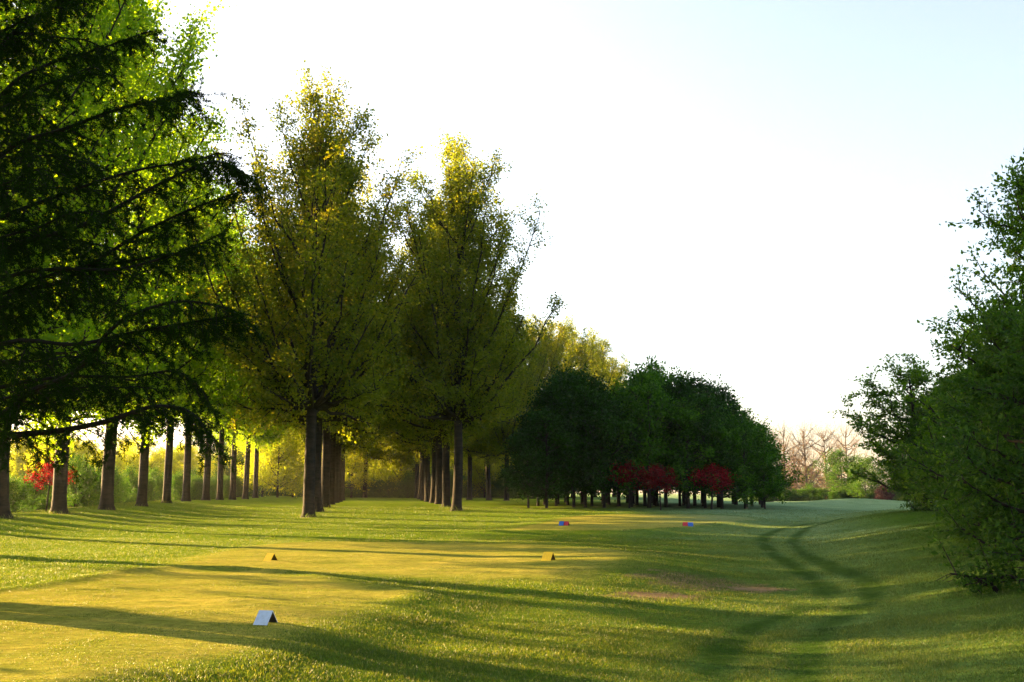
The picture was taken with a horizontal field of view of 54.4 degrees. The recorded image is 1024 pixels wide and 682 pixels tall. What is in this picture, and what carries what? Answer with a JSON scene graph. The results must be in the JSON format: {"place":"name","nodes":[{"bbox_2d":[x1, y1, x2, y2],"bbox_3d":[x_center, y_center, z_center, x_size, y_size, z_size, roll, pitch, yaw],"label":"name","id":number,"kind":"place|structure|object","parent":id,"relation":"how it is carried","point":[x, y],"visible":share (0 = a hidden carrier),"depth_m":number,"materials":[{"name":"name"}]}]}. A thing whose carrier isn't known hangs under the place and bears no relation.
{"place":"outdoors","nodes":[
{"label":"outdoors","id":0,"kind":"place"},
{"bbox_2d":[0,494,1023,681],"bbox_3d":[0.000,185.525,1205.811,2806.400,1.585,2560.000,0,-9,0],"label":"ground","id":1,"kind":"structure","parent":0,"point":[426,558],"depth_m":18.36,"materials":[{"name":"green plant"}]},
{"bbox_2d":[9,474,45,512],"bbox_3d":[-28.795,9.087,57.701,2.999,3.090,2.996,-9,-12,44],"label":"hedge shrub","id":2,"kind":"object","parent":1,"relation":"on","point":[16,498],"visible":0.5,"depth_m":57.54,"materials":[{"name":"green plant"}]},
{"bbox_2d":[9,427,48,491],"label":"woodland tree","id":3,"kind":"object","parent":1,"relation":"on","point":[16,464],"visible":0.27,"depth_m":130.47,"materials":[{"name":"green plant"}]},
{"bbox_2d":[12,467,67,510],"bbox_3d":[-29.146,9.291,61.280,3.376,3.452,3.158,1,-8,-7],"label":"hedge shrub","id":4,"kind":"object","parent":1,"relation":"on","point":[38,493],"visible":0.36,"depth_m":60.98,"materials":[{"name":"green plant"}]},
{"bbox_2d":[22,456,77,510],"bbox_3d":[-26.684,8.334,57.490,2.733,3.417,2.329,-2,-9,11],"label":"red maple tree","id":5,"kind":"object","parent":1,"relation":"on","point":[49,471],"visible":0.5,"depth_m":57.19,"materials":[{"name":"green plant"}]},
{"bbox_2d":[49,450,100,506],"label":"hedge shrub","id":6,"kind":"object","parent":1,"relation":"on","point":[88,476],"visible":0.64,"depth_m":68.28,"materials":[{"name":"green plant"}]},
{"bbox_2d":[0,0,152,407],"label":"poplar tree","id":7,"kind":"object","parent":1,"relation":"on","point":[84,334],"visible":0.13,"depth_m":41.11,"materials":[{"name":"green plant"}]},
{"bbox_2d":[0,0,154,313],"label":"poplar tree","id":8,"kind":"object","parent":1,"relation":"on","point":[82,107],"visible":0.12,"depth_m":35.41,"materials":[{"name":"green plant"}]},
{"bbox_2d":[69,436,97,470],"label":"woodland tree","id":9,"kind":"object","parent":1,"relation":"on","point":[84,451],"visible":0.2,"depth_m":136.34,"materials":[{"name":"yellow plant"}]},
{"bbox_2d":[0,0,230,518],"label":"poplar tree","id":10,"kind":"object","parent":1,"relation":"on","point":[137,150],"visible":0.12,"depth_m":50.33,"materials":[{"name":"green plant"}]},
{"bbox_2d":[95,464,136,502],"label":"hedge shrub","id":11,"kind":"object","parent":1,"relation":"on","point":[120,498],"visible":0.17,"depth_m":79.23,"materials":[{"name":"green plant"}]},
{"bbox_2d":[0,0,233,513],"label":"poplar tree","id":12,"kind":"object","parent":1,"relation":"on","point":[59,498],"visible":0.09,"depth_m":55.30,"materials":[{"name":"green plant"}]},
{"bbox_2d":[20,0,240,509],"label":"poplar tree","id":13,"kind":"object","parent":1,"relation":"on","point":[107,493],"visible":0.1,"depth_m":64.12,"materials":[{"name":"green plant"}]},
{"bbox_2d":[118,463,149,501],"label":"hedge shrub","id":14,"kind":"object","parent":1,"relation":"on","point":[133,480],"visible":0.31,"depth_m":89.72,"materials":[{"name":"green plant"}]},
{"bbox_2d":[0,0,273,490],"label":"larch tree","id":15,"kind":"object","parent":1,"relation":"on","point":[14,47],"visible":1,"depth_m":15.13,"materials":[{"name":"green plant"}]},
{"bbox_2d":[115,433,165,480],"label":"woodland tree","id":16,"kind":"object","parent":1,"relation":"on","point":[153,458],"visible":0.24,"depth_m":142.60,"materials":[{"name":"yellow plant"}]},
{"bbox_2d":[135,464,173,500],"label":"hedge shrub","id":17,"kind":"object","parent":1,"relation":"on","point":[158,494],"visible":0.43,"depth_m":96.88,"materials":[{"name":"green plant"}]},
{"bbox_2d":[107,108,241,505],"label":"poplar tree","id":18,"kind":"object","parent":1,"relation":"on","point":[143,479],"visible":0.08,"depth_m":71.95,"materials":[{"name":"green plant"}]},
{"bbox_2d":[159,443,203,478],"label":"woodland tree","id":19,"kind":"object","parent":1,"relation":"on","point":[178,457],"visible":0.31,"depth_m":153.15,"materials":[{"name":"green plant"}]},
{"bbox_2d":[171,469,200,499],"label":"hedge shrub","id":20,"kind":"object","parent":1,"relation":"on","point":[178,485],"visible":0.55,"depth_m":100.24,"materials":[{"name":"green plant"}]},
{"bbox_2d":[137,181,257,500],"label":"poplar tree","id":21,"kind":"object","parent":1,"relation":"on","point":[186,477],"visible":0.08,"depth_m":85.97,"materials":[{"name":"green plant"}]},
{"bbox_2d":[155,149,254,502],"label":"poplar tree","id":22,"kind":"object","parent":1,"relation":"on","point":[167,483],"visible":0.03,"depth_m":78.29,"materials":[{"name":"green plant"}]},
{"bbox_2d":[178,197,265,500],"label":"poplar tree","id":23,"kind":"object","parent":1,"relation":"on","point":[206,484],"visible":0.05,"depth_m":94.46,"materials":[{"name":"green plant"}]},
{"bbox_2d":[177,234,279,499],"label":"poplar tree","id":24,"kind":"object","parent":1,"relation":"on","point":[242,432],"visible":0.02,"depth_m":103.72,"materials":[{"name":"green plant"}]},
{"bbox_2d":[203,435,253,477],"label":"woodland tree","id":25,"kind":"object","parent":1,"relation":"on","point":[227,471],"visible":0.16,"depth_m":167.55,"materials":[{"name":"yellow plant"}]},
{"bbox_2d":[193,236,279,499],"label":"poplar tree","id":26,"kind":"object","parent":1,"relation":"on","point":[232,494],"depth_m":109.73,"materials":[{"name":"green plant"}]},
{"bbox_2d":[214,305,291,498],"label":"poplar tree","id":27,"kind":"object","parent":1,"relation":"on","point":[247,446],"visible":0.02,"depth_m":117.82,"materials":[{"name":"green plant"}]},
{"bbox_2d":[227,424,295,497],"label":"poplar tree","id":28,"kind":"object","parent":1,"relation":"on","point":[256,471],"visible":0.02,"depth_m":125.61,"materials":[{"name":"green plant"}]},
{"bbox_2d":[253,610,276,624],"bbox_3d":[-3.052,3.423,12.340,0.190,0.165,0.280,-2,-9,16],"label":"tee marker","id":29,"kind":"object","parent":1,"relation":"on","point":[264,617],"visible":1,"depth_m":12.29,"materials":[{"name":"white paint"}]},
{"bbox_2d":[231,438,298,496],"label":"woodland tree","id":30,"kind":"object","parent":1,"relation":"on","point":[250,474],"visible":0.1,"depth_m":138.37,"materials":[{"name":"yellow plant"}]},
{"bbox_2d":[245,425,304,497],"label":"woodland tree","id":31,"kind":"object","parent":1,"relation":"on","point":[267,459],"visible":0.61,"depth_m":134.06,"materials":[{"name":"yellow plant"}]},
{"bbox_2d":[267,428,304,496],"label":"woodland tree","id":32,"kind":"object","parent":1,"relation":"on","point":[300,458],"visible":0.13,"depth_m":140.47,"materials":[{"name":"green plant"}]},
{"bbox_2d":[165,60,434,516],"bbox_3d":[-13.856,-3.893,63.433,16.468,30.363,15.410,-5,-10,27],"label":"poplar tree","id":33,"kind":"object","parent":1,"relation":"on","point":[322,220],"visible":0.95,"depth_m":61.47,"materials":[{"name":"green plant"}]},
{"bbox_2d":[264,245,372,502],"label":"poplar tree","id":34,"kind":"object","parent":1,"relation":"on","point":[336,492],"visible":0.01,"depth_m":101.09,"materials":[{"name":"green plant"}]},
{"bbox_2d":[227,182,417,507],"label":"poplar tree","id":35,"kind":"object","parent":1,"relation":"on","point":[325,475],"visible":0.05,"depth_m":81.29,"materials":[{"name":"green plant"}]},
{"bbox_2d":[246,245,408,504],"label":"poplar tree","id":36,"kind":"object","parent":1,"relation":"on","point":[333,439],"visible":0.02,"depth_m":91.13,"materials":[{"name":"green plant"}]},
{"bbox_2d":[229,138,426,511],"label":"poplar tree","id":37,"kind":"object","parent":1,"relation":"on","point":[318,485],"visible":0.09,"depth_m":71.76,"materials":[{"name":"green plant"}]},
{"bbox_2d":[298,435,375,500],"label":"poplar tree","id":38,"kind":"object","parent":1,"relation":"on","point":[343,457],"visible":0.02,"depth_m":120.71,"materials":[{"name":"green plant"}]},
{"bbox_2d":[287,280,387,501],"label":"poplar tree","id":39,"kind":"object","parent":1,"relation":"on","point":[351,452],"visible":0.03,"depth_m":110.45,"materials":[{"name":"green plant"}]},
{"bbox_2d":[345,450,385,497],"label":"woodland tree","id":40,"kind":"object","parent":1,"relation":"on","point":[354,465],"visible":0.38,"depth_m":147.50,"materials":[{"name":"green plant"}]},
{"bbox_2d":[345,443,399,497],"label":"poplar tree","id":41,"kind":"object","parent":1,"relation":"on","point":[364,494],"visible":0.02,"depth_m":148.12,"materials":[{"name":"green plant"}]},
{"bbox_2d":[374,476,397,497],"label":"hedge shrub","id":42,"kind":"object","parent":1,"relation":"on","point":[389,486],"visible":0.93,"depth_m":148.10,"materials":[{"name":"green plant"}]},
{"bbox_2d":[374,442,419,496],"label":"woodland tree","id":43,"kind":"object","parent":1,"relation":"on","point":[400,469],"visible":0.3,"depth_m":149.42,"materials":[{"name":"green plant"}]},
{"bbox_2d":[389,470,414,497],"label":"hedge shrub","id":44,"kind":"object","parent":1,"relation":"on","point":[405,493],"visible":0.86,"depth_m":145.44,"materials":[{"name":"green plant"}]},
{"bbox_2d":[375,442,430,497],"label":"poplar tree","id":45,"kind":"object","parent":1,"relation":"on","point":[416,476],"visible":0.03,"depth_m":142.47,"materials":[{"name":"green plant"}]},
{"bbox_2d":[383,433,453,500],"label":"poplar tree","id":46,"kind":"object","parent":1,"relation":"on","point":[405,449],"visible":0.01,"depth_m":122.29,"materials":[{"name":"green plant"}]},
{"bbox_2d":[383,270,468,501],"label":"poplar tree","id":47,"kind":"object","parent":1,"relation":"on","point":[428,456],"visible":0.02,"depth_m":112.72,"materials":[{"name":"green plant"}]},
{"bbox_2d":[375,270,500,502],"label":"poplar tree","id":48,"kind":"object","parent":1,"relation":"on","point":[433,486],"visible":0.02,"depth_m":102.71,"materials":[{"name":"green plant"}]},
{"bbox_2d":[381,221,526,503],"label":"poplar tree","id":49,"kind":"object","parent":1,"relation":"on","point":[438,493],"visible":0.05,"depth_m":92.94,"materials":[{"name":"green plant"}]},
{"bbox_2d":[374,183,534,506],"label":"poplar tree","id":50,"kind":"object","parent":1,"relation":"on","point":[447,430],"visible":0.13,"depth_m":83.09,"materials":[{"name":"green plant"}]},
{"bbox_2d":[351,128,567,510],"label":"poplar tree","id":51,"kind":"object","parent":1,"relation":"on","point":[475,388],"visible":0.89,"depth_m":73.25,"materials":[{"name":"green plant"}]},
{"bbox_2d":[450,444,479,499],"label":"poplar tree","id":52,"kind":"object","parent":1,"relation":"on","point":[469,484],"depth_m":126.69,"materials":[{"name":"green plant"}]},
{"bbox_2d":[463,451,509,497],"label":"woodland tree","id":53,"kind":"object","parent":1,"relation":"on","point":[477,467],"visible":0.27,"depth_m":147.59,"materials":[{"name":"green plant"}]},
{"bbox_2d":[452,313,535,499],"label":"poplar tree","id":54,"kind":"object","parent":1,"relation":"on","point":[488,489],"visible":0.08,"depth_m":122.51,"materials":[{"name":"green plant"}]},
{"bbox_2d":[468,305,551,500],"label":"poplar tree","id":55,"kind":"object","parent":1,"relation":"on","point":[493,445],"visible":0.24,"depth_m":118.34,"materials":[{"name":"green plant"}]},
{"bbox_2d":[498,429,561,507],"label":"grove tree","id":56,"kind":"object","parent":1,"relation":"on","point":[519,459],"visible":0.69,"depth_m":79.85,"materials":[{"name":"green plant"}]},
{"bbox_2d":[498,401,566,505],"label":"grove tree","id":57,"kind":"object","parent":1,"relation":"on","point":[522,418],"visible":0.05,"depth_m":85.43,"materials":[{"name":"green plant"}]},
{"bbox_2d":[504,311,574,498],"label":"poplar tree","id":58,"kind":"object","parent":1,"relation":"on","point":[560,337],"visible":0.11,"depth_m":137.83,"materials":[{"name":"green plant"}]},
{"bbox_2d":[496,406,584,507],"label":"grove tree","id":59,"kind":"object","parent":1,"relation":"on","point":[552,431],"visible":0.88,"depth_m":79.53,"materials":[{"name":"green plant"}]},
{"bbox_2d":[522,372,588,505],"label":"grove tree","id":60,"kind":"object","parent":1,"relation":"on","point":[558,391],"visible":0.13,"depth_m":85.80,"materials":[{"name":"green plant"}]},
{"bbox_2d":[521,317,589,496],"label":"poplar tree","id":61,"kind":"object","parent":1,"relation":"on","point":[568,335],"visible":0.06,"depth_m":142.76,"materials":[{"name":"green plant"}]},
{"bbox_2d":[536,358,610,492],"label":"grove tree","id":62,"kind":"object","parent":1,"relation":"on","point":[574,376],"visible":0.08,"depth_m":86.75,"materials":[{"name":"green plant"}]},
{"bbox_2d":[537,391,612,506],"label":"grove tree","id":63,"kind":"object","parent":1,"relation":"on","point":[559,451],"visible":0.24,"depth_m":81.33,"materials":[{"name":"green plant"}]},
{"bbox_2d":[542,311,616,497],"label":"poplar tree","id":64,"kind":"object","parent":1,"relation":"on","point":[584,347],"visible":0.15,"depth_m":148.86,"materials":[{"name":"green plant"}]},
{"bbox_2d":[537,379,631,507],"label":"grove tree","id":65,"kind":"object","parent":1,"relation":"on","point":[574,396],"visible":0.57,"depth_m":80.76,"materials":[{"name":"green plant"}]},
{"bbox_2d":[550,370,621,505],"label":"grove tree","id":66,"kind":"object","parent":1,"relation":"on","point":[597,383],"visible":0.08,"depth_m":86.25,"materials":[{"name":"green plant"}]},
{"bbox_2d":[556,388,645,507],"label":"grove tree","id":67,"kind":"object","parent":1,"relation":"on","point":[603,427],"visible":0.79,"depth_m":79.93,"materials":[{"name":"green plant"}]},
{"bbox_2d":[576,327,628,495],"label":"poplar tree","id":68,"kind":"object","parent":1,"relation":"on","point":[602,355],"visible":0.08,"depth_m":156.00,"materials":[{"name":"green plant"}]},
{"bbox_2d":[591,377,674,505],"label":"grove tree","id":69,"kind":"object","parent":1,"relation":"on","point":[618,489],"visible":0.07,"depth_m":84.89,"materials":[{"name":"green plant"}]},
{"bbox_2d":[606,458,661,507],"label":"red maple tree","id":70,"kind":"object","parent":1,"relation":"on","point":[628,473],"visible":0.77,"depth_m":78.38,"materials":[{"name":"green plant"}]},
{"bbox_2d":[605,396,670,506],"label":"grove tree","id":71,"kind":"object","parent":1,"relation":"on","point":[639,460],"visible":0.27,"depth_m":81.39,"materials":[{"name":"green plant"}]},
{"bbox_2d":[614,362,674,505],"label":"grove tree","id":72,"kind":"object","parent":1,"relation":"on","point":[634,378],"visible":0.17,"depth_m":85.14,"materials":[{"name":"green plant"}]},
{"bbox_2d":[598,372,693,507],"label":"grove tree","id":73,"kind":"object","parent":1,"relation":"on","point":[649,395],"visible":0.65,"depth_m":80.07,"materials":[{"name":"green plant"}]},
{"bbox_2d":[639,462,681,509],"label":"red maple tree","id":74,"kind":"object","parent":1,"relation":"on","point":[657,473],"visible":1,"depth_m":75.01,"materials":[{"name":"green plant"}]},
{"bbox_2d":[611,362,711,505],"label":"grove tree","id":75,"kind":"object","parent":1,"relation":"on","point":[644,380],"visible":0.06,"depth_m":85.88,"materials":[{"name":"green plant"}]},
{"bbox_2d":[626,395,703,506],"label":"grove tree","id":76,"kind":"object","parent":1,"relation":"on","point":[664,422],"visible":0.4,"depth_m":81.28,"materials":[{"name":"green plant"}]},
{"bbox_2d":[650,371,700,505],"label":"grove tree","id":77,"kind":"object","parent":1,"relation":"on","point":[677,394],"visible":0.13,"depth_m":86.05,"materials":[{"name":"green plant"}]},
{"bbox_2d":[646,395,728,508],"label":"grove tree","id":78,"kind":"object","parent":1,"relation":"on","point":[686,486],"visible":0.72,"depth_m":79.90,"materials":[{"name":"green plant"}]},
{"bbox_2d":[668,372,742,505],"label":"grove tree","id":79,"kind":"object","parent":1,"relation":"on","point":[700,385],"visible":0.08,"depth_m":86.46,"materials":[{"name":"green plant"}]},
{"bbox_2d":[663,388,752,507],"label":"grove tree","id":80,"kind":"object","parent":1,"relation":"on","point":[706,419],"visible":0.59,"depth_m":80.79,"materials":[{"name":"green plant"}]},
{"bbox_2d":[684,463,741,508],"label":"red maple tree","id":81,"kind":"object","parent":1,"relation":"on","point":[722,475],"visible":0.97,"depth_m":77.86,"materials":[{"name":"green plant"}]},
{"bbox_2d":[686,418,762,508],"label":"grove tree","id":82,"kind":"object","parent":1,"relation":"on","point":[721,431],"visible":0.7,"depth_m":79.83,"materials":[{"name":"green plant"}]},
{"bbox_2d":[707,381,752,505],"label":"grove tree","id":83,"kind":"object","parent":1,"relation":"on","point":[723,394],"visible":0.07,"depth_m":89.59,"materials":[{"name":"green plant"}]},
{"bbox_2d":[719,410,780,507],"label":"grove tree","id":84,"kind":"object","parent":1,"relation":"on","point":[755,424],"visible":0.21,"depth_m":84.73,"materials":[{"name":"green plant"}]},
{"bbox_2d":[719,420,793,508],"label":"grove tree","id":85,"kind":"object","parent":1,"relation":"on","point":[745,446],"visible":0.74,"depth_m":80.92,"materials":[{"name":"green plant"}]},
{"bbox_2d":[734,450,791,508],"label":"grove tree","id":86,"kind":"object","parent":1,"relation":"on","point":[764,496],"visible":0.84,"depth_m":80.94,"materials":[{"name":"green plant"}]},
{"bbox_2d":[748,423,785,507],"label":"grove tree","id":87,"kind":"object","parent":1,"relation":"on","point":[764,439],"visible":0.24,"depth_m":84.98,"materials":[{"name":"green plant"}]},
{"bbox_2d":[738,431,805,487],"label":"grove tree","id":88,"kind":"object","parent":1,"relation":"on","point":[795,472],"visible":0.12,"depth_m":88.10,"materials":[{"name":"green plant"}]},
{"bbox_2d":[772,419,807,494],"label":"bare tree","id":89,"kind":"object","parent":1,"relation":"on","point":[786,447],"visible":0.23,"depth_m":197.91,"materials":[{"name":"brown plant"}]},
{"bbox_2d":[781,419,833,489],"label":"bare tree","id":90,"kind":"object","parent":1,"relation":"on","point":[804,454],"visible":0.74,"depth_m":190.42,"materials":[{"name":"brown plant"}]},
{"bbox_2d":[788,421,846,490],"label":"bare tree","id":91,"kind":"object","parent":1,"relation":"on","point":[825,452],"visible":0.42,"depth_m":203.95,"materials":[{"name":"brown plant"}]},
{"bbox_2d":[807,445,863,495],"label":"woodland tree","id":92,"kind":"object","parent":1,"relation":"on","point":[838,464],"visible":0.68,"depth_m":178.44,"materials":[{"name":"green plant"}]},
{"bbox_2d":[808,418,874,491],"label":"bare tree","id":93,"kind":"object","parent":1,"relation":"on","point":[844,446],"visible":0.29,"depth_m":208.95,"materials":[{"name":"brown plant"}]},
{"bbox_2d":[847,453,883,498],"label":"woodland tree","id":94,"kind":"object","parent":1,"relation":"on","point":[858,484],"visible":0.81,"depth_m":169.84,"materials":[{"name":"green plant"}]},
{"bbox_2d":[827,352,952,508],"bbox_3d":[20.165,4.557,49.519,8.750,8.179,8.216,0,-8,0],"label":"leaning tree","id":95,"kind":"object","parent":1,"relation":"on","point":[912,377],"visible":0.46,"depth_m":49.69,"materials":[{"name":"green plant"}]},
{"bbox_2d":[880,386,949,510],"bbox_3d":[21.134,5.631,48.709,6.026,6.872,6.363,-2,-8,10],"label":"bank shrub","id":96,"kind":"object","parent":1,"relation":"on","point":[913,507],"visible":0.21,"depth_m":48.55,"materials":[{"name":"green plant"}]},
{"bbox_2d":[898,366,1000,524],"bbox_3d":[15.653,3.663,32.691,5.240,5.976,5.533,5,-10,-28],"label":"bank shrub","id":97,"kind":"object","parent":1,"relation":"on","point":[918,499],"visible":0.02,"depth_m":33.47,"materials":[{"name":"green plant"}]},
{"bbox_2d":[882,336,1023,528],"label":"bank shrub","id":98,"kind":"object","parent":1,"relation":"on","point":[934,420],"visible":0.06,"depth_m":26.31,"materials":[{"name":"green plant"}]},
{"bbox_2d":[885,297,1023,552],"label":"bank shrub","id":99,"kind":"object","parent":1,"relation":"on","point":[990,327],"visible":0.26,"depth_m":20.77,"materials":[{"name":"green plant"}]},
{"bbox_2d":[886,149,1023,500],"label":"broadleaf tree","id":100,"kind":"object","parent":1,"relation":"on","point":[1010,227],"visible":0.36,"depth_m":22.05,"materials":[{"name":"green plant"}]},
{"bbox_2d":[892,285,1023,494],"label":"broadleaf tree","id":101,"kind":"object","parent":1,"relation":"on","point":[947,347],"visible":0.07,"depth_m":34.70,"materials":[{"name":"green plant"}]},
{"bbox_2d":[910,187,1023,469],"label":"broadleaf tree","id":102,"kind":"object","parent":1,"relation":"on","point":[1017,255],"visible":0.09,"depth_m":27.41,"materials":[{"name":"green plant"}]},
{"bbox_2d":[919,301,1023,595],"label":"bank shrub","id":103,"kind":"object","parent":1,"relation":"on","point":[1009,481],"visible":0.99,"depth_m":14.98,"materials":[{"name":"green plant"}]},
{"bbox_2d":[10,0,1023,493],"label":"sky","id":104,"kind":"structure","parent":0,"point":[755,194],"materials":[{"name":"white"}]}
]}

